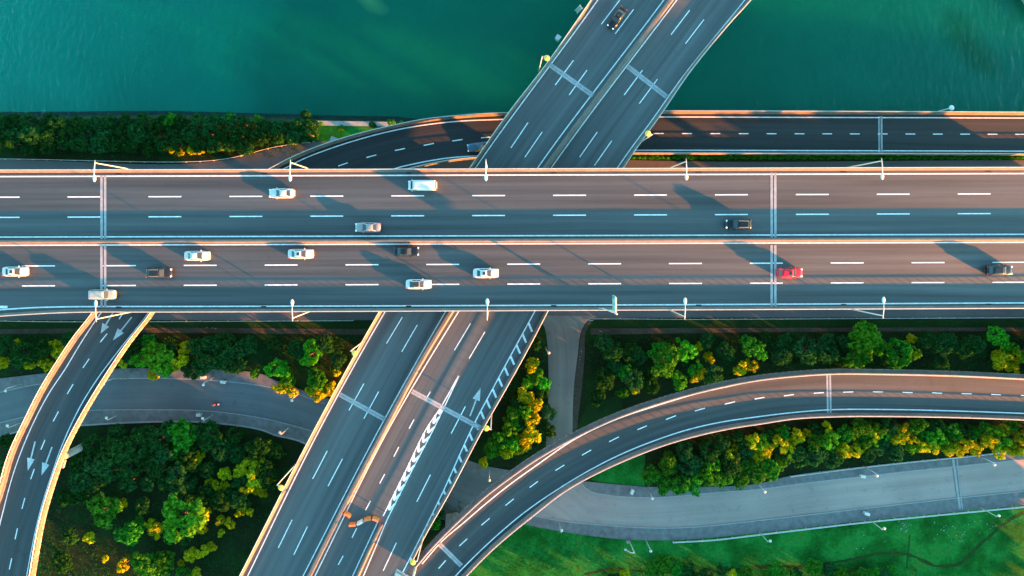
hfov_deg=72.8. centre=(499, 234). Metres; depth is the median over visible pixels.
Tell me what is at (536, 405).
tree
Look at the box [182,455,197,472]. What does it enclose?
tree
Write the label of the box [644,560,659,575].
tree
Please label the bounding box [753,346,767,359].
shrub
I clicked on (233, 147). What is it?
tree
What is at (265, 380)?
pavement
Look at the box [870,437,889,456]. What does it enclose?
tree
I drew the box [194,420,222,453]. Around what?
tree
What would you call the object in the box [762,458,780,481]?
tree
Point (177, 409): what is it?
kerb
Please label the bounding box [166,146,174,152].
shrub
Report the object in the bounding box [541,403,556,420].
tree
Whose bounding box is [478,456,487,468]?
shrub
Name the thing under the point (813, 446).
tree
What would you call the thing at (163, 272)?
car
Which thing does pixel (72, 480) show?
tree
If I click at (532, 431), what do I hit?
tree
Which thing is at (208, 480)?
shrub
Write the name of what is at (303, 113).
shrub
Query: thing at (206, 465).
tree
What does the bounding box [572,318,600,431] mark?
dirt shoulder
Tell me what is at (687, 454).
tree
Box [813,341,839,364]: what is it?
tree
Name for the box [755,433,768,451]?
tree
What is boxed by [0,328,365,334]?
dirt path
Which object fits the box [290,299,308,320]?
street lamp
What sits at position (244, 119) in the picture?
tree
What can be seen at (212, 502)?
tree
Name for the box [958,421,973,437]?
tree
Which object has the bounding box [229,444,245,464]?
tree
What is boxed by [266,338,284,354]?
tree
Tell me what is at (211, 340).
tree
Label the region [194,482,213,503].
tree
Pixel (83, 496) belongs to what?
tree
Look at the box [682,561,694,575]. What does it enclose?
shrub
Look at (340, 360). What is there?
tree
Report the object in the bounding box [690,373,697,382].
shrub
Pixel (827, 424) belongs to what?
shrub
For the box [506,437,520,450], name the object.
shrub
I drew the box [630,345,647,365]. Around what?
tree
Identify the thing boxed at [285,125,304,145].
tree
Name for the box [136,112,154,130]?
tree
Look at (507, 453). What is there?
shrub
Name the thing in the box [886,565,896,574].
shrub
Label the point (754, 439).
tree
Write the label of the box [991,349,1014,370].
tree
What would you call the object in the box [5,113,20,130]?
tree
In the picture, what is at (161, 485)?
tree
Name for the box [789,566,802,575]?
shrub
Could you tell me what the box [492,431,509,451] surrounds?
tree
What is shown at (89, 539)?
shrub
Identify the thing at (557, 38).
equipment cabinet
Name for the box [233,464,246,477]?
shrub
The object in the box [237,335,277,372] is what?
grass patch
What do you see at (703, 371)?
shrub
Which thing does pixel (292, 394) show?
shrub
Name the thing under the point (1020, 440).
tree
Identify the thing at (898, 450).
tree
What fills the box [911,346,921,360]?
tree
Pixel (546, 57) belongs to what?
street lamp
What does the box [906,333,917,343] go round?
shrub
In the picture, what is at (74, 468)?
tree
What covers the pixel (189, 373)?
tree
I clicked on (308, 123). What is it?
tree
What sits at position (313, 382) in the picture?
tree
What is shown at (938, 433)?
tree
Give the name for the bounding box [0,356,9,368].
tree
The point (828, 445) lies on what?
tree
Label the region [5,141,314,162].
guard rail
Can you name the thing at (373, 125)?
shrub
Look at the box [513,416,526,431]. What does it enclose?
tree
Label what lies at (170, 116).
shrub
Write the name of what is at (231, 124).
tree
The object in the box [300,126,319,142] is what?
tree
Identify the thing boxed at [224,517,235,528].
shrub
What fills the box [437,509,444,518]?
shrub
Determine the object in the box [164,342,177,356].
tree
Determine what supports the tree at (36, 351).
on the ground at (288, 461)
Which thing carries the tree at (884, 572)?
on the lawn at (999, 552)
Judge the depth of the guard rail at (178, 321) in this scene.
149.16 m
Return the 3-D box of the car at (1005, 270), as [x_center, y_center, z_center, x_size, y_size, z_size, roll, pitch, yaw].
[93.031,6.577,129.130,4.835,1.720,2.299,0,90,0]
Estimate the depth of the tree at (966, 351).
145.77 m
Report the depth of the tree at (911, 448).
146.76 m
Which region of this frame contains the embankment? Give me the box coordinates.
[12,115,399,123]
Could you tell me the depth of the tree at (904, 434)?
146.03 m
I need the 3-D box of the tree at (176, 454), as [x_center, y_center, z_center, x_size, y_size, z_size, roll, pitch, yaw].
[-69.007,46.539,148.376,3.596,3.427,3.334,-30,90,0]
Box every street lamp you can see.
[93,162,129,181]
[94,300,130,321]
[276,464,295,490]
[288,159,309,180]
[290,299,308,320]
[350,343,360,355]
[410,534,423,564]
[483,415,491,430]
[484,161,487,180]
[485,298,488,319]
[538,55,549,71]
[641,130,652,141]
[669,159,687,179]
[669,298,686,318]
[849,158,883,179]
[850,297,884,316]
[938,105,953,111]
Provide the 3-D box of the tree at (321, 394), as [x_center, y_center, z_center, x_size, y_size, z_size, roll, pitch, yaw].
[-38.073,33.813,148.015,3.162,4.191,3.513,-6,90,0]
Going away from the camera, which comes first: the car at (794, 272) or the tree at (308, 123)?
the car at (794, 272)
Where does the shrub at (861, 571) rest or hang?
on the lawn at (999, 552)
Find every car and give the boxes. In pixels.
[2,266,28,277]
[88,289,116,300]
[145,267,172,278]
[184,251,210,261]
[269,187,294,198]
[288,248,313,259]
[355,221,380,232]
[393,245,418,256]
[405,278,431,289]
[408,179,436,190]
[467,141,486,152]
[473,268,498,277]
[607,5,627,29]
[725,218,751,229]
[776,267,802,278]
[985,264,1012,276]
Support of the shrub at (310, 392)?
on the ground at (288, 461)
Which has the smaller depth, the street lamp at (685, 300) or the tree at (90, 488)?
the street lamp at (685, 300)
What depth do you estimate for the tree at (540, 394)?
147.35 m
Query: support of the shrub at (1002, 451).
on the ground at (288, 461)
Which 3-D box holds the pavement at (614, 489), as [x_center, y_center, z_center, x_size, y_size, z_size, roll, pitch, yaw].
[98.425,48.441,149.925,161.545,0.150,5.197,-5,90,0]
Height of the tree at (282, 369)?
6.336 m
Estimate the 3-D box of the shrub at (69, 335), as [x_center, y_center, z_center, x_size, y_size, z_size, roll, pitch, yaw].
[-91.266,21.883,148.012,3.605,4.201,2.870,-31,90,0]
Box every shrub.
[2,136,21,149]
[23,362,36,369]
[37,358,53,371]
[48,339,61,347]
[50,345,64,359]
[55,137,68,149]
[60,331,74,344]
[82,531,94,543]
[102,554,108,562]
[109,518,120,529]
[116,557,128,572]
[118,112,133,125]
[118,359,127,368]
[121,498,127,507]
[143,518,155,527]
[147,370,159,380]
[161,112,176,126]
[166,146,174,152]
[168,138,185,151]
[171,360,179,371]
[176,147,184,155]
[177,341,189,353]
[177,559,184,566]
[183,546,200,562]
[186,145,194,154]
[189,455,201,465]
[191,566,201,575]
[195,544,208,557]
[196,450,205,458]
[197,522,207,533]
[203,478,213,487]
[203,507,211,520]
[207,541,217,551]
[211,479,223,490]
[215,514,224,525]
[217,467,231,480]
[217,529,224,537]
[222,481,229,490]
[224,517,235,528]
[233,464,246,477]
[234,509,245,516]
[238,483,251,494]
[246,508,253,516]
[250,367,260,378]
[253,114,262,122]
[255,119,270,134]
[271,381,283,392]
[277,386,288,393]
[287,384,298,397]
[300,109,310,119]
[305,386,314,396]
[332,369,340,376]
[368,121,376,127]
[387,119,394,125]
[431,519,440,529]
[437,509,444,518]
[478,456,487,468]
[499,447,514,459]
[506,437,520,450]
[510,395,523,411]
[521,374,532,389]
[525,357,538,373]
[532,338,541,350]
[615,387,628,398]
[619,568,629,575]
[630,384,641,394]
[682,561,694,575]
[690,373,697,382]
[695,342,702,351]
[697,368,707,379]
[702,567,713,575]
[703,351,714,363]
[716,565,727,575]
[723,448,734,460]
[729,569,736,575]
[732,360,746,375]
[732,444,739,451]
[745,358,758,372]
[751,450,763,463]
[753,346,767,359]
[760,568,771,575]
[775,425,790,440]
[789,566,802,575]
[803,428,812,437]
[820,420,832,432]
[823,560,836,575]
[848,442,866,457]
[851,434,859,440]
[856,567,867,575]
[861,448,875,462]
[866,431,879,443]
[867,566,879,575]
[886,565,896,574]
[889,435,905,445]
[905,434,919,443]
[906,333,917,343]
[914,440,932,452]
[923,439,940,454]
[955,438,974,452]
[991,349,1001,356]
[992,448,1008,459]
[996,423,1011,434]
[1003,362,1019,373]
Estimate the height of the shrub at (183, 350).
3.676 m
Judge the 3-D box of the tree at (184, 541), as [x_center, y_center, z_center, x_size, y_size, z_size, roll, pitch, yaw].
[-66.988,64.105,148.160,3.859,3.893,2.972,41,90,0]
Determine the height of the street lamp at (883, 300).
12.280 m
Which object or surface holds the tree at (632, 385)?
on the ground at (288, 461)
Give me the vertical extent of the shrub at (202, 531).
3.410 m
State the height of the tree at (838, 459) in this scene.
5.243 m
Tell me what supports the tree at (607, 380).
on the ground at (288, 461)
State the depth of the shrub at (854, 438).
146.81 m
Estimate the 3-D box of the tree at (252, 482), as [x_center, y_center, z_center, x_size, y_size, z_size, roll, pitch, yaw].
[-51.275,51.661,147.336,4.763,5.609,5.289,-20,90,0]
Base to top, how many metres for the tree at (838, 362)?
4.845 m
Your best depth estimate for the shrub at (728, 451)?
145.69 m
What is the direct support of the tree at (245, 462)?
on the ground at (288, 461)
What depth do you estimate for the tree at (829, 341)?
146.39 m
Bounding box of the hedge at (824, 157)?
[630,155,1023,159]
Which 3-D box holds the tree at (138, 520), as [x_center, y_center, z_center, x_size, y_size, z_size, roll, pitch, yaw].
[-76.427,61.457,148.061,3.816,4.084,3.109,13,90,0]
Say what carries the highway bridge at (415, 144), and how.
on the ground at (288, 461)
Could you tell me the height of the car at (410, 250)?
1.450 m
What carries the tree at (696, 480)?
on the ground at (288, 461)
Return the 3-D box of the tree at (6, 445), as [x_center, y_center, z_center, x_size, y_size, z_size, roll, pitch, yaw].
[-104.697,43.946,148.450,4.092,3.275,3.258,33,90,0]
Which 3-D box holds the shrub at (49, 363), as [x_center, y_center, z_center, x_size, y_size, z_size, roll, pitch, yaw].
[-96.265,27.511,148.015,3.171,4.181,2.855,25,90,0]
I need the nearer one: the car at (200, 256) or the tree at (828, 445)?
the car at (200, 256)
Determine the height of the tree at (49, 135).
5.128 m
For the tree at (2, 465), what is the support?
on the ground at (288, 461)
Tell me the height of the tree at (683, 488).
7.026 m
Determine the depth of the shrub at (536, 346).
147.52 m
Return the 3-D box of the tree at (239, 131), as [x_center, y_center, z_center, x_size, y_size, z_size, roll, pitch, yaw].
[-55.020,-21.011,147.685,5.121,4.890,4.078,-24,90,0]
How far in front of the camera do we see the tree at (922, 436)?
146.88 m
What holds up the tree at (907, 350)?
on the ground at (288, 461)
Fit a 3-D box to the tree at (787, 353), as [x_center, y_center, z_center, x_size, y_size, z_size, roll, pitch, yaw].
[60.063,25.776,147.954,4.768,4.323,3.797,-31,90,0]
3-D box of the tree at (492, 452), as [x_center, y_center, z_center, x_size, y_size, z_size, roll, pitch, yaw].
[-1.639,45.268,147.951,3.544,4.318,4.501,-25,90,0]
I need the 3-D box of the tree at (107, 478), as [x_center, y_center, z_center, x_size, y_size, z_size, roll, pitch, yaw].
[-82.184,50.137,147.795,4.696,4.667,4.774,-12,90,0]
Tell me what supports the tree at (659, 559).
on the lawn at (999, 552)
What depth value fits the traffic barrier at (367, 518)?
136.07 m
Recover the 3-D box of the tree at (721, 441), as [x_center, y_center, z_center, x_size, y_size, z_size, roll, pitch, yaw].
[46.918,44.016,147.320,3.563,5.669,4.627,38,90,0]
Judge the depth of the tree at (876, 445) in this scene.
146.06 m
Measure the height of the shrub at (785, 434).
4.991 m
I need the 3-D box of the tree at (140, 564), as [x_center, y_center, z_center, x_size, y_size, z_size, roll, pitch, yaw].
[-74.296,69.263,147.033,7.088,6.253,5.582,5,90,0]
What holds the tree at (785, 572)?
on the lawn at (999, 552)
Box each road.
[0,141,1023,319]
[0,379,496,512]
[535,460,1023,527]
[542,316,595,446]
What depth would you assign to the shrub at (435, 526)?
147.84 m
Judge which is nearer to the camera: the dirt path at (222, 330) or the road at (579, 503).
the road at (579, 503)
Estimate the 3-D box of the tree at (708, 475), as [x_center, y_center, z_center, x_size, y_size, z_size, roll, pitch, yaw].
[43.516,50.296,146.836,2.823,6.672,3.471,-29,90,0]
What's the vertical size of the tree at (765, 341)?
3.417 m
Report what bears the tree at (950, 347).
on the ground at (288, 461)
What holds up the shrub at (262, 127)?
on the ground at (288, 461)
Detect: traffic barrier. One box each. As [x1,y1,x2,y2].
[344,510,351,517]
[349,516,379,526]
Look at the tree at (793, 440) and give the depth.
145.89 m
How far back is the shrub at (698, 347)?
147.62 m
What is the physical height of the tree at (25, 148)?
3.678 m
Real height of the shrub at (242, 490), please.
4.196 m
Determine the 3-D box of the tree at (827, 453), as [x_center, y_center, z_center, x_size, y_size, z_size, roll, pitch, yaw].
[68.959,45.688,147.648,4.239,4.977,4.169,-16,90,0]
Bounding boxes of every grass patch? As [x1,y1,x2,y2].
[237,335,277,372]
[577,396,621,428]
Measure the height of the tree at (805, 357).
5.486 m
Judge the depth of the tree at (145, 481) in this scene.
146.86 m
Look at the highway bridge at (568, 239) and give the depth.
130.00 m
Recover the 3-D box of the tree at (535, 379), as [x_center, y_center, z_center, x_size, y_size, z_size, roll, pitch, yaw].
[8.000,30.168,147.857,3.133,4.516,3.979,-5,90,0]
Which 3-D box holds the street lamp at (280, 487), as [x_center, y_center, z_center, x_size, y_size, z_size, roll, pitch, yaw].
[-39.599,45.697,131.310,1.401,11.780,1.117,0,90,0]
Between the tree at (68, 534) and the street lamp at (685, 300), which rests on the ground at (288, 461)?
the tree at (68, 534)
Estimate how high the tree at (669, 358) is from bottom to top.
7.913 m
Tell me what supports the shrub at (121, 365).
on the ground at (288, 461)
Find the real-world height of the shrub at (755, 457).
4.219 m
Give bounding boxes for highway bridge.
[0,167,1023,316]
[0,312,154,575]
[239,0,750,575]
[269,110,1023,168]
[407,369,1023,575]
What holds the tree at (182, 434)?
on the ground at (288, 461)
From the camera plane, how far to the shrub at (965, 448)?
145.21 m
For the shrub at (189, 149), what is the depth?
147.77 m
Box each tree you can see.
[0,112,6,131]
[0,127,9,143]
[0,334,15,356]
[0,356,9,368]
[0,433,14,448]
[0,459,5,477]
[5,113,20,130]
[5,128,25,143]
[10,341,36,368]
[18,113,36,129]
[18,125,39,145]
[20,137,40,155]
[28,339,52,359]
[38,111,54,128]
[38,124,58,147]
[48,115,67,131]
[51,550,73,573]
[56,489,69,507]
[57,127,75,141]
[61,526,79,545]
[66,490,91,505]
[67,115,88,132]
[67,471,91,493]
[68,136,89,152]
[69,452,88,473]
[80,432,102,455]
[82,447,113,476]
[85,476,98,493]
[86,494,122,529]
[87,115,103,130]
[88,137,108,153]
[88,489,104,507]
[89,473,105,486]
[93,125,112,147]
[99,114,117,129]
[100,434,133,466]
[100,463,120,483]
[106,423,127,440]
[113,522,143,546]
[116,456,142,478]
[117,476,137,493]
[121,427,148,458]
[125,341,143,355]
[126,122,147,144]
[127,349,146,367]
[129,551,160,575]
[132,516,147,529]
[134,496,149,515]
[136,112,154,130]
[136,436,162,458]
[137,425,158,439]
[139,475,155,491]
[140,334,156,349]
[141,340,176,373]
[145,427,170,450]
[147,522,163,539]
[150,446,175,463]
[152,550,174,573]
[153,113,170,132]
[153,135,169,153]
[154,568,169,575]
[156,473,177,490]
[158,360,174,377]
[159,420,175,441]
[161,492,207,544]
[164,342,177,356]
[166,460,186,484]
[167,417,201,452]
[168,477,187,495]
[169,445,180,460]
[170,354,189,368]
[173,114,186,130]
[175,564,191,575]
[177,530,193,545]
[178,444,197,460]
[179,124,198,143]
[179,493,194,506]
[180,363,198,379]
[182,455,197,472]
[182,474,198,492]
[185,337,209,356]
[188,137,207,153]
[190,112,208,135]
[190,352,218,376]
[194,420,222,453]
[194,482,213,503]
[199,125,215,138]
[199,335,221,354]
[199,460,216,478]
[205,112,222,130]
[206,135,222,152]
[210,436,232,461]
[210,497,224,511]
[211,346,233,372]
[211,487,232,510]
[213,127,229,142]
[216,332,237,349]
[219,111,236,130]
[222,138,236,151]
[225,340,248,359]
[225,426,244,446]
[227,358,247,373]
[228,125,249,144]
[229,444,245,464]
[229,490,251,510]
[230,475,248,489]
[236,115,253,130]
[236,138,255,155]
[236,457,259,474]
[240,335,257,353]
[243,436,272,460]
[246,468,261,492]
[247,129,269,146]
[250,450,267,471]
[252,460,278,488]
[252,486,267,497]
[263,357,290,376]
[265,441,285,459]
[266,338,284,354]
[268,119,287,133]
[268,124,285,143]
[278,370,295,385]
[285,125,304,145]
[287,340,303,359]
[290,117,304,130]
[299,338,322,366]
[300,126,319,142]
[302,119,320,133]
[307,367,327,390]
[312,388,325,402]
[315,334,334,353]
[324,380,335,396]
[330,350,346,369]
[483,437,499,459]
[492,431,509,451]
[502,417,521,437]
[506,406,523,422]
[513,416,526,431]
[514,433,531,454]
[517,387,534,404]
[518,403,532,419]
[521,412,540,426]
[522,425,541,442]
[528,398,542,411]
[530,367,543,385]
[533,386,548,398]
[537,377,551,390]
[539,422,556,437]
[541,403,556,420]
[589,391,605,406]
[593,333,614,352]
[594,366,616,392]
[602,342,622,365]
[605,362,622,376]
[616,363,631,380]
[619,342,637,361]
[621,367,645,390]
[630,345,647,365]
[640,464,662,485]
[643,376,660,394]
[644,363,657,380]
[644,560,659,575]
[647,342,668,357]
[650,343,680,377]
[653,553,674,575]
[656,475,671,495]
[658,450,678,477]
[667,474,690,494]
[670,560,685,575]
[672,370,687,390]
[675,338,698,362]
[676,441,692,462]
[677,455,703,477]
[682,472,702,496]
[687,359,703,379]
[693,569,704,575]
[698,331,714,349]
[698,440,720,464]
[699,466,713,481]
[701,460,721,471]
[701,466,722,486]
[703,363,723,383]
[711,435,730,454]
[714,341,735,360]
[716,469,734,489]
[720,451,742,477]
[730,428,745,444]
[733,469,749,490]
[736,450,747,465]
[738,438,755,457]
[738,565,753,575]
[740,334,765,356]
[741,457,756,472]
[744,432,759,449]
[745,466,767,483]
[753,458,767,475]
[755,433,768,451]
[757,441,775,459]
[758,331,775,348]
[761,427,778,449]
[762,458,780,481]
[768,561,782,575]
[770,347,792,365]
[770,434,789,453]
[774,332,792,352]
[774,455,790,471]
[777,567,796,575]
[786,443,809,468]
[787,443,795,459]
[789,427,804,445]
[791,336,818,364]
[804,558,822,575]
[805,433,823,453]
[806,447,825,466]
[807,422,824,437]
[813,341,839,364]
[815,431,840,450]
[817,333,835,346]
[818,448,834,460]
[824,452,843,468]
[825,358,845,368]
[832,565,848,575]
[835,441,850,458]
[836,335,855,351]
[836,423,852,444]
[841,344,872,368]
[848,319,881,355]
[850,417,872,435]
[853,361,873,368]
[856,436,871,449]
[862,434,878,447]
[869,420,888,436]
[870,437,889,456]
[873,338,891,357]
[876,429,890,442]
[879,351,897,368]
[879,567,892,575]
[880,417,899,436]
[884,337,913,368]
[886,443,904,461]
[892,423,911,441]
[904,442,919,454]
[905,417,928,435]
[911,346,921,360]
[915,425,928,441]
[916,331,936,349]
[925,423,944,445]
[926,418,946,431]
[931,355,949,370]
[932,332,958,357]
[937,431,953,450]
[940,441,963,457]
[942,422,963,441]
[952,337,978,359]
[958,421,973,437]
[963,334,986,352]
[965,425,980,441]
[969,441,983,456]
[975,421,993,435]
[979,433,998,448]
[985,425,1006,441]
[986,326,1009,348]
[989,433,1012,449]
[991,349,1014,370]
[1000,342,1019,356]
[1002,420,1020,432]
[1003,442,1023,456]
[1006,349,1023,366]
[1010,429,1023,445]
[1020,348,1023,363]
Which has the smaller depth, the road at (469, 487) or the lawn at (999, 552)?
the road at (469, 487)
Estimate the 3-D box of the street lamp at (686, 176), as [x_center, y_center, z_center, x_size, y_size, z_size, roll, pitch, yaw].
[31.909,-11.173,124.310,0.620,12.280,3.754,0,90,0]
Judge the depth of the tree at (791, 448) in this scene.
145.72 m
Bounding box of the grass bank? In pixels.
[302,126,384,141]
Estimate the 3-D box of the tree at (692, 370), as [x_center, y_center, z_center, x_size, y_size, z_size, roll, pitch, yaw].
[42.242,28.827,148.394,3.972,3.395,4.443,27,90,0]
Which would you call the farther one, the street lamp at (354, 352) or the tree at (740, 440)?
the tree at (740, 440)
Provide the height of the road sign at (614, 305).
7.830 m
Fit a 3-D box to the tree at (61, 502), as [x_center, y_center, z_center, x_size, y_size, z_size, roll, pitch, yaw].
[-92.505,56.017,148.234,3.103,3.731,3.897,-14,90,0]
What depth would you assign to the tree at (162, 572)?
146.23 m
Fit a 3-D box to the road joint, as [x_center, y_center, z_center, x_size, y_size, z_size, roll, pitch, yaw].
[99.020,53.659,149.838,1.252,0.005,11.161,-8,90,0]
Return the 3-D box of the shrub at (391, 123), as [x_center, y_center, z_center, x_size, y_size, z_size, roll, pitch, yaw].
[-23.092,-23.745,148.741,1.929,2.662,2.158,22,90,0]
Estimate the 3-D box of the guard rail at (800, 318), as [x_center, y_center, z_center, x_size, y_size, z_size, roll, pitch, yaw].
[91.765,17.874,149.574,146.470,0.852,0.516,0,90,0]
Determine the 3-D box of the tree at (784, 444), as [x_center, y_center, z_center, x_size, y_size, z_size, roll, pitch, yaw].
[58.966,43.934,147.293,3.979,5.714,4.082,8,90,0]
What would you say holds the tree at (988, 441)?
on the ground at (288, 461)
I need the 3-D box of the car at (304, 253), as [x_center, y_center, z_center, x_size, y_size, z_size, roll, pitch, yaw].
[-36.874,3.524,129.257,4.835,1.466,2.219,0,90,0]
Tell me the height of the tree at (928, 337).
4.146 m
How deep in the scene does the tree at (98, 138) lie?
146.70 m
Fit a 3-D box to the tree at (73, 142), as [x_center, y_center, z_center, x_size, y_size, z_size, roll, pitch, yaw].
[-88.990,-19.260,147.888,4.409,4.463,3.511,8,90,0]
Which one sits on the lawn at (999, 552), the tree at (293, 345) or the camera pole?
the camera pole
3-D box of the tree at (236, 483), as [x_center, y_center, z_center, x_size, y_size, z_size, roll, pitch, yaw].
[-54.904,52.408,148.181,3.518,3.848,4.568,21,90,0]
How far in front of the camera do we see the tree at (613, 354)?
145.83 m
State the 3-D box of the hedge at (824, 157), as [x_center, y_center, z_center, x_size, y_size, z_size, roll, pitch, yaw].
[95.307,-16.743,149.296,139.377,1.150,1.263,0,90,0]
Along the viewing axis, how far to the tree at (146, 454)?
146.02 m
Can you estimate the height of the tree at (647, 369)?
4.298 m
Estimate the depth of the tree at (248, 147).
146.87 m
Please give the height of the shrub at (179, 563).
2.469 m
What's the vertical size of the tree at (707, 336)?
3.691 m
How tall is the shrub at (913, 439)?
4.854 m
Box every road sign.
[394,564,416,575]
[599,295,616,314]
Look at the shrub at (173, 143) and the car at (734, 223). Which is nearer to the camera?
the car at (734, 223)
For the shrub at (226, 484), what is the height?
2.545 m
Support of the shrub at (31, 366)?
on the ground at (288, 461)
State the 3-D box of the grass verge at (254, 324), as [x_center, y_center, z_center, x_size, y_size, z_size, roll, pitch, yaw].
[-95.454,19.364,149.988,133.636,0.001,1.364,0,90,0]
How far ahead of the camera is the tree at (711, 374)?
146.39 m
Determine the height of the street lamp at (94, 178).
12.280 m
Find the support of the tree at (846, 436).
on the ground at (288, 461)
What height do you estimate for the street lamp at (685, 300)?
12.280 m
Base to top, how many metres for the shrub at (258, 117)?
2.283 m
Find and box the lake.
[0,0,1023,121]
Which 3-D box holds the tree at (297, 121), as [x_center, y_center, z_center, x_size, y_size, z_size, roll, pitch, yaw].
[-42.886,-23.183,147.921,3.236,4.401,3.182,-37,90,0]
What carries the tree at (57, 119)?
on the ground at (288, 461)
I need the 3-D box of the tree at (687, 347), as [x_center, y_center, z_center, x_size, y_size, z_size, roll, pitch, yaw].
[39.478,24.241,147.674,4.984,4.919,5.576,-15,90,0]
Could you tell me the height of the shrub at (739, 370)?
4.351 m
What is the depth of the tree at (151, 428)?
146.91 m
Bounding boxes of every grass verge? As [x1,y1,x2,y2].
[0,321,365,327]
[585,319,1023,326]
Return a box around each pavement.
[0,368,509,479]
[0,410,451,520]
[525,492,1023,539]
[582,452,1023,496]
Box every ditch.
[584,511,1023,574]
[906,534,909,567]
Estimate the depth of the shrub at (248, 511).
147.99 m
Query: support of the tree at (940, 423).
on the ground at (288, 461)
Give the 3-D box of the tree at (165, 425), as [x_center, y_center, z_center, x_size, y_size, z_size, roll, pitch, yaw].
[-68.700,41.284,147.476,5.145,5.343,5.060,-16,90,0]
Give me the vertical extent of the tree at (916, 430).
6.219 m
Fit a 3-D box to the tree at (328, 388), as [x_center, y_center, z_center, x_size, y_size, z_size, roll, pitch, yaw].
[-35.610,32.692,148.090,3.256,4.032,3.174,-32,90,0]
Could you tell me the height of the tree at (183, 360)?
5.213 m
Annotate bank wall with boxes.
[318,121,390,125]
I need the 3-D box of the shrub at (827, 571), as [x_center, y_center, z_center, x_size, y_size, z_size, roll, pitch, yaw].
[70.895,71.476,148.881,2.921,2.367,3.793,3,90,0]
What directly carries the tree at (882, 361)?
on the ground at (288, 461)
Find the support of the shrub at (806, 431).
on the ground at (288, 461)
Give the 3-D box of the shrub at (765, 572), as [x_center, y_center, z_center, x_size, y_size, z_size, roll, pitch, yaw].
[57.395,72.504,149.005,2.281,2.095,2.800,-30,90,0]
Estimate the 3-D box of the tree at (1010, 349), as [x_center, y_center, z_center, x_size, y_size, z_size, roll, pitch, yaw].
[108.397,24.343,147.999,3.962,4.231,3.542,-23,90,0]
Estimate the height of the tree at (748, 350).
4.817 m
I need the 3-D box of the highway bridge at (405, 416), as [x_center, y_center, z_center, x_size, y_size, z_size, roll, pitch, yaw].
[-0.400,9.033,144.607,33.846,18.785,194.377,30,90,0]
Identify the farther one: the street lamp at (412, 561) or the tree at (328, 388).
the tree at (328, 388)
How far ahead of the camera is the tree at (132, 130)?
146.05 m
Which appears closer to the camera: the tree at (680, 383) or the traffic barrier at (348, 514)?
the traffic barrier at (348, 514)
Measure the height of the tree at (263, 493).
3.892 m
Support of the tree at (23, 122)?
on the ground at (288, 461)
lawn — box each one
[468,505,1023,575]
[591,455,644,485]
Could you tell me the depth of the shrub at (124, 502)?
147.76 m
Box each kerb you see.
[0,378,324,444]
[536,459,1023,528]
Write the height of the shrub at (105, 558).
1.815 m
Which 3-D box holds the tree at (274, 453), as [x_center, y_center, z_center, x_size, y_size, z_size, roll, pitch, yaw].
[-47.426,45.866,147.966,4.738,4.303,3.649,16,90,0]
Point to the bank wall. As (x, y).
(346, 123)
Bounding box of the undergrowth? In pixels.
[0,115,1023,575]
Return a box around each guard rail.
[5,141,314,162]
[5,320,353,321]
[586,317,1023,320]
[673,506,1023,542]
[790,449,1023,476]
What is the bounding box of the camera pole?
[624,540,634,553]
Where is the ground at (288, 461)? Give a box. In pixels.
[0,119,1023,575]
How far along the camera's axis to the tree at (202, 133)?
146.87 m
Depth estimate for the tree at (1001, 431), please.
145.86 m
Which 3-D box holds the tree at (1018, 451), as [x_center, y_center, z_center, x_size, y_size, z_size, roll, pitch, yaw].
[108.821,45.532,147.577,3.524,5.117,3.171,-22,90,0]
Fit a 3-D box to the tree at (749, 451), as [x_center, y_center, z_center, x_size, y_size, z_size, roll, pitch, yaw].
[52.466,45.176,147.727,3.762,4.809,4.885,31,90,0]
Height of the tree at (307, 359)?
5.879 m
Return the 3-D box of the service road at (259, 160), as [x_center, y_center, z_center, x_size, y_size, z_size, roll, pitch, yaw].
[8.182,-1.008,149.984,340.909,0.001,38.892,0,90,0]
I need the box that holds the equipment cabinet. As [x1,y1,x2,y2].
[555,34,560,41]
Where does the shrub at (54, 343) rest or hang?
on the ground at (288, 461)
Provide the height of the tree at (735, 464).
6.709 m
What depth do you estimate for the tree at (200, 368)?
144.84 m
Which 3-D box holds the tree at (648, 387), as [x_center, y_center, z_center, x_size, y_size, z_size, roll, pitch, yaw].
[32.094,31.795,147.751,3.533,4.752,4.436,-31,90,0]
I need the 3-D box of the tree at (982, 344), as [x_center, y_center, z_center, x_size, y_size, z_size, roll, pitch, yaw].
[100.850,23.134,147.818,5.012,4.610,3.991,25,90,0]
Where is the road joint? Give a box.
[952,458,962,508]
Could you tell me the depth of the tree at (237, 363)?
146.69 m
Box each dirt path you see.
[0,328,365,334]
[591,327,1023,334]
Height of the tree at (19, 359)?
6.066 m
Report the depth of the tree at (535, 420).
146.18 m
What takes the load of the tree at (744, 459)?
on the ground at (288, 461)
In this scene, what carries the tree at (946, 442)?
on the ground at (288, 461)
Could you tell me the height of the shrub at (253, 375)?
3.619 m
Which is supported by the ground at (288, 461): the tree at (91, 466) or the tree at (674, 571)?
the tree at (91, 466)
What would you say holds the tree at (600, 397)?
on the ground at (288, 461)
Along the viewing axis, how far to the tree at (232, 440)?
146.52 m
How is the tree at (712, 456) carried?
on the ground at (288, 461)
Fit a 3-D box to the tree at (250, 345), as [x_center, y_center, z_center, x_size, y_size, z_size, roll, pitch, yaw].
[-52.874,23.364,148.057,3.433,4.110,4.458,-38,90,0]
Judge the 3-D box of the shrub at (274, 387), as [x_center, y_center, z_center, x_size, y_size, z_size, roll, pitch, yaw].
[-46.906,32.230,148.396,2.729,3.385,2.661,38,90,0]
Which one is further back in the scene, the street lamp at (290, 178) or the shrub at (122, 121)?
the shrub at (122, 121)

